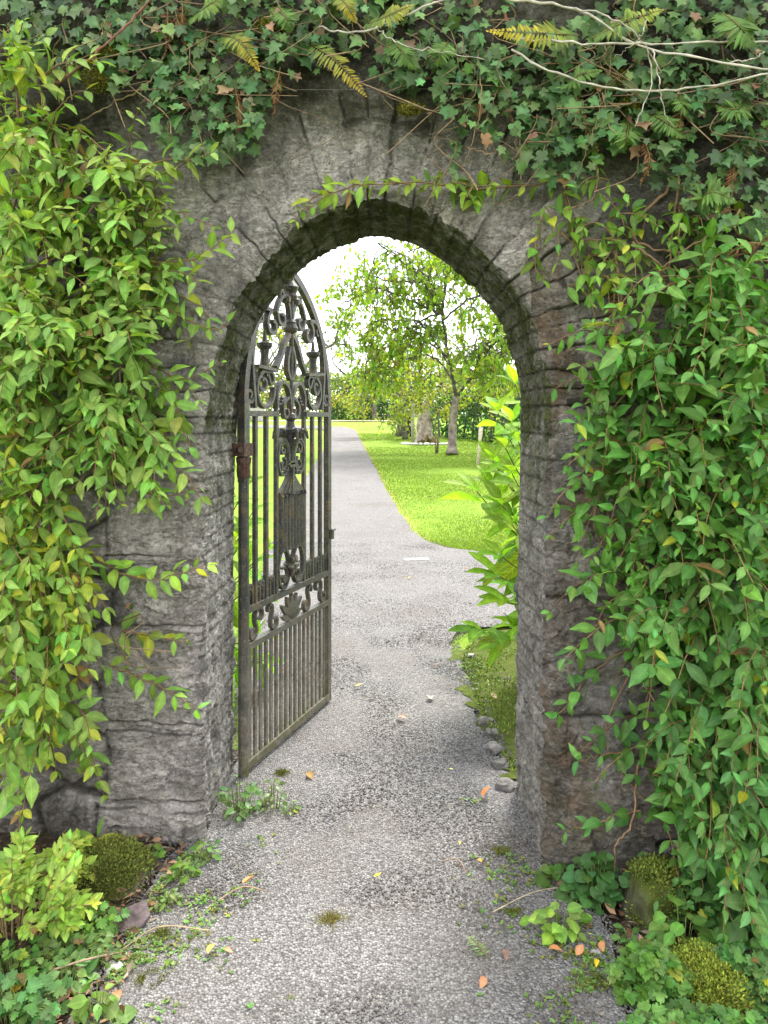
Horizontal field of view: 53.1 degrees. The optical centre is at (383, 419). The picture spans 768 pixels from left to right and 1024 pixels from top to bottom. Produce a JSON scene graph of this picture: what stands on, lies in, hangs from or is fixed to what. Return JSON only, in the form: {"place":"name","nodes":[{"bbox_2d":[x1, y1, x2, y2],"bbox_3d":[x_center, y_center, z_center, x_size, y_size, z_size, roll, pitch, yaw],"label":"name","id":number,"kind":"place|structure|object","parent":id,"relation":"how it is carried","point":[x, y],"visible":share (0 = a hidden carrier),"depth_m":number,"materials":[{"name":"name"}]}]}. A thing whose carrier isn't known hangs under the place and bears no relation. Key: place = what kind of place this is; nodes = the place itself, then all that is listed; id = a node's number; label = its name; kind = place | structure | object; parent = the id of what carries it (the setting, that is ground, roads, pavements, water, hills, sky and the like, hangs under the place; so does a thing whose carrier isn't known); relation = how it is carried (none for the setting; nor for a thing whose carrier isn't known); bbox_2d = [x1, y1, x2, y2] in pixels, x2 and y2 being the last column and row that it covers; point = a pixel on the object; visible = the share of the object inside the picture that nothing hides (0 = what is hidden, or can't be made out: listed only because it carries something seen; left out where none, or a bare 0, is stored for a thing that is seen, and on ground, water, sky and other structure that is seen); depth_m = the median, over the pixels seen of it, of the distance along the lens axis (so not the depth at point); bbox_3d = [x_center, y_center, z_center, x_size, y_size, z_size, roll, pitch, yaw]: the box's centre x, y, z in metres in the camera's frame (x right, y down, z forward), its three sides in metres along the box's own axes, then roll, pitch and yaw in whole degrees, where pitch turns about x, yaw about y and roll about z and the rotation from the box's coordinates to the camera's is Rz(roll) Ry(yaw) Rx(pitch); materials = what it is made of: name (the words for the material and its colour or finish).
{"place":"outdoors","nodes":[
{"label":"outdoors","id":0,"kind":"place"},
{"bbox_2d":[67,425,650,1023],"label":"gravel path","id":1,"kind":"structure","parent":0,"point":[366,941],"depth_m":2.72,"materials":[{"name":"gravel"}]},
{"bbox_2d":[127,964,176,994],"bbox_3d":[-0.635,1.528,2.103,0.122,0.012,0.124,0,0,38],"label":"moss patch","id":2,"kind":"object","parent":1,"relation":"on","point":[141,979],"visible":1,"depth_m":2.10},
{"bbox_2d":[140,921,183,945],"bbox_3d":[-0.664,1.528,2.293,0.121,0.012,0.127,0,0,-22],"label":"moss patch","id":3,"kind":"object","parent":1,"relation":"on","point":[162,932],"visible":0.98,"depth_m":2.28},
{"bbox_2d":[188,838,221,868],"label":"seedling","id":4,"kind":"object","parent":1,"relation":"on","point":[210,848],"visible":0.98,"depth_m":2.67,"materials":[{"name":"green plant"}]},
{"bbox_2d":[215,774,261,822],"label":"weed","id":5,"kind":"object","parent":1,"relation":"on","point":[246,807],"visible":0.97,"depth_m":2.98,"materials":[{"name":"green plant"}]},
{"bbox_2d":[256,778,287,813],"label":"weed","id":6,"kind":"object","parent":1,"relation":"on","point":[271,799],"visible":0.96,"depth_m":3.01,"materials":[{"name":"green plant"}]},
{"bbox_2d":[314,905,352,933],"bbox_3d":[-0.165,1.528,2.351,0.128,0.012,0.114,0,0,39],"label":"moss patch","id":7,"kind":"object","parent":1,"relation":"on","point":[331,917],"visible":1,"depth_m":2.35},
{"bbox_2d":[104,797,612,1023],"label":"ground cover","id":8,"kind":"object","parent":1,"relation":"on","point":[587,960],"visible":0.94,"depth_m":2.23,"materials":[{"name":"green plant"}]},
{"bbox_2d":[495,777,515,791],"bbox_3d":[0.502,1.522,3.199,0.086,0.046,0.099,0,0,0],"label":"edging stone","id":9,"kind":"object","parent":1,"relation":"on","point":[505,784],"visible":0.99,"depth_m":3.18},
{"bbox_2d":[519,901,592,944],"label":"pale weed","id":10,"kind":"object","parent":1,"relation":"on","point":[553,931],"visible":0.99,"depth_m":2.29,"materials":[{"name":"green plant"}]},
{"bbox_2d":[562,967,610,990],"bbox_3d":[0.559,1.528,2.094,0.122,0.012,0.112,0,0,34],"label":"moss patch","id":11,"kind":"object","parent":1,"relation":"on","point":[593,975],"visible":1,"depth_m":2.09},
{"bbox_2d":[232,416,519,749],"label":"lawn","id":12,"kind":"structure","parent":0,"point":[367,427],"depth_m":16.08,"materials":[{"name":"plant"}]},
{"bbox_2d":[233,465,284,688],"bbox_3d":[-0.864,0.901,4.399,0.640,1.307,1.048,0,0,0],"label":"leaf shrub","id":13,"kind":"object","parent":12,"relation":"on","point":[235,606],"visible":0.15,"depth_m":4.20,"materials":[{"name":"plant"}]},
{"bbox_2d":[236,324,309,441],"bbox_3d":[-6.099,-1.534,29.837,7.028,4.872,5.732,0,0,0],"label":"tree","id":14,"kind":"object","parent":12,"relation":"on","point":[277,335],"visible":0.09,"depth_m":30.16,"materials":[{"name":"green plant"}]},
{"bbox_2d":[255,326,305,409],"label":"tree","id":15,"kind":"object","parent":12,"relation":"on","point":[268,393],"visible":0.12,"depth_m":43.62,"materials":[{"name":"green plant"}]},
{"bbox_2d":[272,295,363,418],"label":"tree","id":16,"kind":"object","parent":12,"relation":"on","point":[300,378],"visible":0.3,"depth_m":66.02,"materials":[{"name":"green plant"}]},
{"bbox_2d":[325,335,388,400],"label":"tree","id":17,"kind":"object","parent":12,"relation":"on","point":[340,369],"visible":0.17,"depth_m":71.52,"materials":[{"name":"green plant"}]},
{"bbox_2d":[331,395,408,419],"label":"hedge","id":18,"kind":"object","parent":12,"relation":"on","point":[380,409],"visible":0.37,"depth_m":63.21,"materials":[{"name":"green plant"}]},
{"bbox_2d":[331,342,433,419],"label":"tree","id":19,"kind":"object","parent":12,"relation":"on","point":[373,408],"visible":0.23,"depth_m":60.33,"materials":[{"name":"green plant"}]},
{"bbox_2d":[0,0,767,875],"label":"stone wall","id":20,"kind":"structure","parent":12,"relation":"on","point":[166,774],"depth_m":2.77,"materials":[{"name":"stone"}]},
{"bbox_2d":[81,61,120,94],"bbox_3d":[-1.020,-1.230,2.733,0.163,0.138,0.077,0,0,7],"label":"moss cushion","id":21,"kind":"object","parent":20,"relation":"attached to","point":[103,77],"visible":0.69,"depth_m":2.72,"materials":[{"name":"plant"}]},
{"bbox_2d":[0,397,217,852],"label":"climbing vine","id":22,"kind":"object","parent":20,"relation":"attached to","point":[48,588],"visible":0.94,"depth_m":2.56,"materials":[{"name":"green plant"}]},
{"bbox_2d":[88,44,132,63],"bbox_3d":[-0.982,-1.305,2.727,0.178,0.086,0.076,0,0,8],"label":"moss cushion","id":23,"kind":"object","parent":20,"relation":"attached to","point":[108,49],"visible":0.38,"depth_m":2.71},
{"bbox_2d":[0,261,235,523],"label":"climbing vine","id":24,"kind":"object","parent":20,"relation":"attached to","point":[27,376],"visible":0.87,"depth_m":2.57,"materials":[{"name":"green plant"}]},
{"bbox_2d":[0,18,240,379],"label":"climbing vine","id":25,"kind":"object","parent":20,"relation":"attached to","point":[44,219],"visible":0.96,"depth_m":2.60,"materials":[{"name":"green plant"}]},
{"bbox_2d":[0,0,245,102],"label":"ivy","id":26,"kind":"object","parent":20,"relation":"attached to","point":[48,17],"visible":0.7,"depth_m":2.70,"materials":[{"name":"green plant"}]},
{"bbox_2d":[110,603,180,677],"bbox_3d":[-0.849,0.787,2.673,0.259,0.268,0.153,0,0,26],"label":"ivy","id":27,"kind":"object","parent":20,"relation":"attached to","point":[130,606],"visible":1,"depth_m":2.68,"materials":[{"name":"plant"}]},
{"bbox_2d":[66,0,339,173],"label":"ivy","id":28,"kind":"object","parent":20,"relation":"attached to","point":[167,86],"visible":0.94,"depth_m":2.64,"materials":[{"name":"green plant"}]},
{"bbox_2d":[54,0,151,85],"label":"bare branch","id":29,"kind":"object","parent":28,"relation":"attached to","point":[56,83],"visible":0.91,"depth_m":2.63,"materials":[{"name":"brown wood"}]},
{"bbox_2d":[188,0,222,24],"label":"fern","id":30,"kind":"object","parent":28,"relation":"attached to","point":[210,6],"visible":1,"depth_m":2.55,"materials":[{"name":"green plant"}]},
{"bbox_2d":[218,32,259,70],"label":"fern","id":31,"kind":"object","parent":28,"relation":"attached to","point":[226,40],"visible":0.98,"depth_m":2.56,"materials":[{"name":"yellow plant"}]},
{"bbox_2d":[271,67,286,118],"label":"dead fern","id":32,"kind":"object","parent":28,"relation":"attached to","point":[276,84],"visible":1,"depth_m":2.59,"materials":[{"name":"brown plant"}]},
{"bbox_2d":[269,5,296,32],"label":"fern","id":33,"kind":"object","parent":28,"relation":"attached to","point":[289,16],"visible":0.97,"depth_m":2.54,"materials":[{"name":"green plant"}]},
{"bbox_2d":[253,14,285,33],"bbox_3d":[-0.394,-1.370,2.652,0.137,0.092,0.074,0,0,10],"label":"moss cushion","id":34,"kind":"object","parent":20,"relation":"attached to","point":[262,21],"visible":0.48,"depth_m":2.65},
{"bbox_2d":[232,274,335,777],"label":"iron gate","id":35,"kind":"structure","parent":20,"relation":"attached to","point":[256,596],"depth_m":3.65,"materials":[{"name":"metal"}]},
{"bbox_2d":[307,42,366,96],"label":"fern","id":36,"kind":"object","parent":20,"relation":"attached to","point":[331,63],"visible":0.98,"depth_m":2.52,"materials":[{"name":"yellow plant"}]},
{"bbox_2d":[332,0,357,22],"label":"fern","id":37,"kind":"object","parent":20,"relation":"attached to","point":[342,5],"visible":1,"depth_m":2.49,"materials":[{"name":"yellow plant"}]},
{"bbox_2d":[243,0,554,117],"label":"ivy","id":38,"kind":"object","parent":20,"relation":"attached to","point":[410,81],"visible":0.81,"depth_m":2.56,"materials":[{"name":"green plant"}]},
{"bbox_2d":[363,4,413,33],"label":"fern","id":39,"kind":"object","parent":38,"relation":"attached to","point":[380,21],"visible":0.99,"depth_m":2.45,"materials":[{"name":"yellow plant"}]},
{"bbox_2d":[384,39,416,69],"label":"fern","id":40,"kind":"object","parent":38,"relation":"attached to","point":[402,59],"visible":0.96,"depth_m":2.49,"materials":[{"name":"green plant"}]},
{"bbox_2d":[319,0,483,59],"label":"bare branch","id":41,"kind":"object","parent":20,"relation":"attached to","point":[408,14],"visible":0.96,"depth_m":2.46,"materials":[{"name":"brown wood"}]},
{"bbox_2d":[395,99,424,116],"bbox_3d":[0.090,-1.054,2.592,0.103,0.069,0.082,0,0,0],"label":"moss cushion","id":42,"kind":"object","parent":20,"relation":"attached to","point":[407,109],"visible":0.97,"depth_m":2.58,"materials":[{"name":"plant"}]},
{"bbox_2d":[289,168,553,228],"bbox_3d":[0.121,-0.758,2.609,0.907,0.202,0.138,0,0,3],"label":"climbing vine","id":43,"kind":"object","parent":20,"relation":"attached to","point":[475,196],"visible":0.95,"depth_m":2.62,"materials":[{"name":"green plant"}]},
{"bbox_2d":[425,126,492,204],"bbox_3d":[0.228,-0.852,2.573,0.231,0.312,0.147,0,0,-21],"label":"ivy","id":44,"kind":"object","parent":20,"relation":"attached to","point":[456,146],"visible":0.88,"depth_m":2.62,"materials":[{"name":"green plant"}]},
{"bbox_2d":[386,12,659,195],"bbox_3d":[0.478,-1.039,2.523,0.945,0.649,0.199,0,0,7],"label":"ivy","id":45,"kind":"object","parent":20,"relation":"attached to","point":[558,140],"visible":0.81,"depth_m":2.50,"materials":[{"name":"green plant"}]},
{"bbox_2d":[428,41,457,66],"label":"leaf","id":46,"kind":"object","parent":45,"relation":"attached to","point":[438,47],"visible":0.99,"depth_m":2.46,"materials":[{"name":"green plant"}]},
{"bbox_2d":[556,65,602,94],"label":"fern","id":47,"kind":"object","parent":45,"relation":"attached to","point":[578,70],"visible":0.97,"depth_m":2.40,"materials":[{"name":"green plant"}]},
{"bbox_2d":[612,119,640,151],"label":"fern","id":48,"kind":"object","parent":45,"relation":"attached to","point":[621,142],"visible":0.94,"depth_m":2.42,"materials":[{"name":"green plant"}]},
{"bbox_2d":[616,92,645,120],"bbox_3d":[0.810,-1.030,2.498,0.100,0.109,0.077,0,0,0],"label":"moss cushion","id":49,"kind":"object","parent":20,"relation":"attached to","point":[638,106],"visible":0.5,"depth_m":2.48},
{"bbox_2d":[499,87,767,343],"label":"climbing vine","id":50,"kind":"object","parent":20,"relation":"attached to","point":[602,249],"visible":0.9,"depth_m":2.49,"materials":[{"name":"green plant"}]},
{"bbox_2d":[506,0,767,126],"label":"bare branch","id":51,"kind":"object","parent":20,"relation":"attached to","point":[587,13],"visible":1,"depth_m":2.32,"materials":[{"name":"brown wood"}]},
{"bbox_2d":[512,19,767,56],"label":"bare branch","id":52,"kind":"object","parent":20,"relation":"attached to","point":[614,43],"visible":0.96,"depth_m":2.35,"materials":[{"name":"brown wood"}]},
{"bbox_2d":[486,20,579,51],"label":"fern","id":53,"kind":"object","parent":52,"relation":"attached to","point":[564,31],"visible":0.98,"depth_m":2.38,"materials":[{"name":"yellow plant"}]},
{"bbox_2d":[592,7,663,45],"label":"fern","id":54,"kind":"object","parent":52,"relation":"on","point":[628,15],"visible":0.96,"depth_m":2.34,"materials":[{"name":"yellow plant"}]},
{"bbox_2d":[532,0,767,247],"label":"ivy","id":55,"kind":"object","parent":20,"relation":"attached to","point":[667,73],"visible":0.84,"depth_m":2.43,"materials":[{"name":"green plant"}]},
{"bbox_2d":[511,49,767,91],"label":"bare branch","id":56,"kind":"object","parent":55,"relation":"attached to","point":[572,78],"visible":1,"depth_m":2.37,"materials":[{"name":"brown wood"}]},
{"bbox_2d":[640,139,655,185],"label":"dead fern","id":57,"kind":"object","parent":55,"relation":"hanging from","point":[646,161],"visible":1,"depth_m":2.43,"materials":[{"name":"brown plant"}]},
{"bbox_2d":[647,109,685,138],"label":"fern","id":58,"kind":"object","parent":55,"relation":"attached to","point":[665,126],"visible":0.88,"depth_m":2.40,"materials":[{"name":"green plant"}]},
{"bbox_2d":[666,93,692,116],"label":"fern","id":59,"kind":"object","parent":55,"relation":"attached to","point":[685,108],"visible":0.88,"depth_m":2.39,"materials":[{"name":"green plant"}]},
{"bbox_2d":[686,177,737,216],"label":"fern","id":60,"kind":"object","parent":55,"relation":"attached to","point":[716,196],"visible":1,"depth_m":2.37,"materials":[{"name":"green plant"}]},
{"bbox_2d":[716,95,753,121],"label":"fern","id":61,"kind":"object","parent":55,"relation":"attached to","point":[725,112],"visible":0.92,"depth_m":2.37,"materials":[{"name":"green plant"}]},
{"bbox_2d":[711,12,760,48],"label":"fern","id":62,"kind":"object","parent":55,"relation":"attached to","point":[726,25],"visible":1,"depth_m":2.30,"materials":[{"name":"green plant"}]},
{"bbox_2d":[536,216,767,729],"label":"climbing vine","id":63,"kind":"object","parent":20,"relation":"attached to","point":[728,519],"visible":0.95,"depth_m":2.32,"materials":[{"name":"green plant"}]},
{"bbox_2d":[544,591,767,974],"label":"climbing vine","id":64,"kind":"object","parent":20,"relation":"attached to","point":[715,799],"visible":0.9,"depth_m":2.27,"materials":[{"name":"green plant"}]},
{"bbox_2d":[260,371,514,416],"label":"hedge","id":65,"kind":"object","parent":12,"relation":"on","point":[310,396],"visible":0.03,"depth_m":75.76,"materials":[{"name":"green plant"}]},
{"bbox_2d":[337,348,472,435],"bbox_3d":[0.618,-0.967,35.453,5.922,4.788,6.577,0,0,43],"label":"tree","id":66,"kind":"object","parent":12,"relation":"on","point":[389,423],"visible":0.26,"depth_m":34.15,"materials":[{"name":"green plant"}]},
{"bbox_2d":[344,342,466,438],"bbox_3d":[0.618,-1.183,32.503,4.486,4.319,5.457,0,0,-40],"label":"tree","id":67,"kind":"object","parent":12,"relation":"on","point":[401,408],"visible":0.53,"depth_m":31.93,"materials":[{"name":"green plant"}]},
{"bbox_2d":[313,237,519,454],"bbox_3d":[1.978,-2.560,23.411,8.578,7.354,7.932,0,0,0],"label":"tree","id":68,"kind":"object","parent":12,"relation":"on","point":[426,286],"visible":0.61,"depth_m":23.52,"materials":[{"name":"green plant"}]},
{"bbox_2d":[380,353,474,426],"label":"tree","id":69,"kind":"object","parent":12,"relation":"on","point":[441,382],"visible":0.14,"depth_m":44.49,"materials":[{"name":"green plant"}]},
{"bbox_2d":[414,401,441,444],"bbox_3d":[1.591,0.178,28.653,1.080,1.689,0.915,0,0,0],"label":"tree trunk","id":70,"kind":"object","parent":12,"relation":"on","point":[424,430],"visible":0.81,"depth_m":28.55,"materials":[{"name":"stone"}]},
{"bbox_2d":[391,375,493,452],"bbox_3d":[1.994,-0.190,24.029,3.119,2.501,2.042,0,0,-19],"label":"tree","id":71,"kind":"object","parent":12,"relation":"on","point":[431,393],"visible":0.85,"depth_m":23.98,"materials":[{"name":"green plant"}]},
{"bbox_2d":[429,388,520,442],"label":"hedge","id":72,"kind":"object","parent":12,"relation":"on","point":[464,418],"visible":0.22,"depth_m":32.38,"materials":[{"name":"green plant"}]},
{"bbox_2d":[440,336,517,441],"bbox_3d":[4.441,-1.414,30.383,4.543,4.606,5.534,0,0,42],"label":"tree","id":73,"kind":"object","parent":12,"relation":"on","point":[491,416],"visible":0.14,"depth_m":29.96,"materials":[{"name":"green plant"}]},
{"bbox_2d":[448,629,516,778],"bbox_3d":[1.438,1.525,4.400,2.094,0.038,2.300,0,0,0],"label":"moss bed","id":74,"kind":"object","parent":12,"relation":"on","point":[509,667],"visible":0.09,"depth_m":4.35,"materials":[{"name":"plant"}]},
{"bbox_2d":[440,364,520,668],"bbox_3d":[0.772,0.611,4.368,0.815,1.887,1.465,0,0,33],"label":"leaf shrub","id":75,"kind":"object","parent":74,"relation":"on","point":[500,511],"visible":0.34,"depth_m":4.22,"materials":[{"name":"plant"}]},
{"bbox_2d":[0,750,767,1023],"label":"soil bed","id":76,"kind":"object","parent":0,"point":[46,839],"visible":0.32,"depth_m":2.38,"materials":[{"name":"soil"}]},
{"bbox_2d":[0,939,53,991],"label":"cut leaf herb","id":77,"kind":"object","parent":76,"relation":"on","point":[7,948],"visible":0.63,"depth_m":2.12,"materials":[{"name":"plant"}]},
{"bbox_2d":[0,968,68,1023],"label":"cut leaf herb","id":78,"kind":"object","parent":76,"relation":"on","point":[28,1004],"visible":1,"depth_m":1.97,"materials":[{"name":"plant"}]},
{"bbox_2d":[0,825,102,945],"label":"shrub","id":79,"kind":"object","parent":76,"relation":"on","point":[20,884],"visible":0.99,"depth_m":2.23,"materials":[{"name":"green plant"}]},
{"bbox_2d":[30,828,99,884],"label":"shrub","id":80,"kind":"object","parent":76,"relation":"on","point":[85,840],"visible":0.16,"depth_m":2.51,"materials":[{"name":"green plant"}]},
{"bbox_2d":[19,929,122,979],"bbox_3d":[-0.885,1.506,2.176,0.300,0.101,0.181,0,0,0],"label":"cut leaf herb","id":81,"kind":"object","parent":76,"relation":"on","point":[47,943],"visible":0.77,"depth_m":2.16,"materials":[{"name":"plant"}]},
{"bbox_2d":[48,956,100,995],"bbox_3d":[-0.849,1.517,2.086,0.150,0.066,0.128,0,0,-25],"label":"sprout","id":82,"kind":"object","parent":76,"relation":"on","point":[88,968],"visible":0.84,"depth_m":2.08,"materials":[{"name":"green plant"}]},
{"bbox_2d":[39,899,129,946],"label":"cut leaf herb","id":83,"kind":"object","parent":76,"relation":"on","point":[104,922],"visible":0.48,"depth_m":2.29,"materials":[{"name":"plant"}]},
{"bbox_2d":[67,975,122,1023],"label":"sprout","id":84,"kind":"object","parent":76,"relation":"on","point":[80,1006],"visible":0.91,"depth_m":1.96,"materials":[{"name":"green plant"}]},
{"bbox_2d":[72,816,128,851],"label":"strap fern","id":85,"kind":"object","parent":76,"relation":"on","point":[83,833],"visible":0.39,"depth_m":2.65,"materials":[{"name":"green plant"}]},
{"bbox_2d":[54,831,160,903],"bbox_3d":[-0.924,1.540,2.552,0.355,0.246,0.301,0,0,0],"label":"mossy stone","id":86,"kind":"object","parent":76,"relation":"on","point":[122,861],"visible":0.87,"depth_m":2.53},
{"bbox_2d":[89,999,146,1023],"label":"broad leaf weed","id":87,"kind":"object","parent":76,"relation":"on","point":[129,1014],"visible":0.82,"depth_m":1.96,"materials":[{"name":"plant"}]},
{"bbox_2d":[117,900,149,934],"bbox_3d":[-0.784,1.520,2.337,0.147,0.070,0.078,0,0,0],"label":"slate piece","id":88,"kind":"object","parent":76,"relation":"on","point":[139,916],"visible":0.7,"depth_m":2.33,"materials":[{"name":"stone"}]},
{"bbox_2d":[148,888,184,912],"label":"seedling","id":89,"kind":"object","parent":76,"relation":"on","point":[172,896],"visible":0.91,"depth_m":2.42,"materials":[{"name":"green plant"}]},
{"bbox_2d":[165,859,201,887],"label":"seedling","id":90,"kind":"object","parent":76,"relation":"on","point":[174,871],"visible":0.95,"depth_m":2.56,"materials":[{"name":"green plant"}]},
{"bbox_2d":[533,862,566,888],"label":"round leaf plant","id":91,"kind":"object","parent":76,"relation":"on","point":[543,872],"visible":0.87,"depth_m":2.53,"materials":[{"name":"plant"}]},
{"bbox_2d":[553,850,629,914],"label":"round leaf plant","id":92,"kind":"object","parent":76,"relation":"on","point":[580,882],"visible":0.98,"depth_m":2.43,"materials":[{"name":"plant"}]},
{"bbox_2d":[610,923,646,947],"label":"pale weed","id":93,"kind":"object","parent":76,"relation":"on","point":[616,937],"visible":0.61,"depth_m":2.27,"materials":[{"name":"green plant"}]},
{"bbox_2d":[601,938,698,1009],"bbox_3d":[0.714,1.481,2.058,0.253,0.139,0.202,0,0,0],"label":"cut leaf herb","id":94,"kind":"object","parent":76,"relation":"on","point":[649,970],"visible":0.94,"depth_m":2.02,"materials":[{"name":"plant"}]},
{"bbox_2d":[619,851,691,937],"bbox_3d":[0.844,1.518,2.386,0.234,0.285,0.255,0,0,0],"label":"mossy stone","id":95,"kind":"object","parent":76,"relation":"on","point":[650,879],"visible":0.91,"depth_m":2.35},
{"bbox_2d":[645,894,721,953],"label":"broad leaf weed","id":96,"kind":"object","parent":76,"relation":"on","point":[666,932],"visible":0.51,"depth_m":2.19,"materials":[{"name":"plant"}]},
{"bbox_2d":[617,996,767,1023],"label":"cut leaf herb","id":97,"kind":"object","parent":76,"relation":"on","point":[680,1010],"visible":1,"depth_m":1.91,"materials":[{"name":"plant"}]},
{"bbox_2d":[673,861,738,932],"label":"cut leaf herb","id":98,"kind":"object","parent":76,"relation":"on","point":[706,910],"visible":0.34,"depth_m":2.29,"materials":[{"name":"plant"}]},
{"bbox_2d":[668,936,760,1020],"bbox_3d":[0.843,1.559,2.030,0.278,0.280,0.254,0,0,39],"label":"mossy stone","id":99,"kind":"object","parent":76,"relation":"on","point":[719,982],"visible":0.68,"depth_m":2.00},
{"bbox_2d":[710,933,767,1018],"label":"cut leaf herb","id":100,"kind":"object","parent":76,"relation":"on","point":[754,964],"visible":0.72,"depth_m":2.02,"materials":[{"name":"plant"}]},
{"bbox_2d":[722,883,767,949],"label":"cut leaf herb","id":101,"kind":"object","parent":76,"relation":"on","point":[748,927],"visible":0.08,"depth_m":2.24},
{"bbox_2d":[255,236,515,414],"label":"sky","id":102,"kind":"structure","parent":0,"point":[319,272],"materials":[{"name":"white"}]},
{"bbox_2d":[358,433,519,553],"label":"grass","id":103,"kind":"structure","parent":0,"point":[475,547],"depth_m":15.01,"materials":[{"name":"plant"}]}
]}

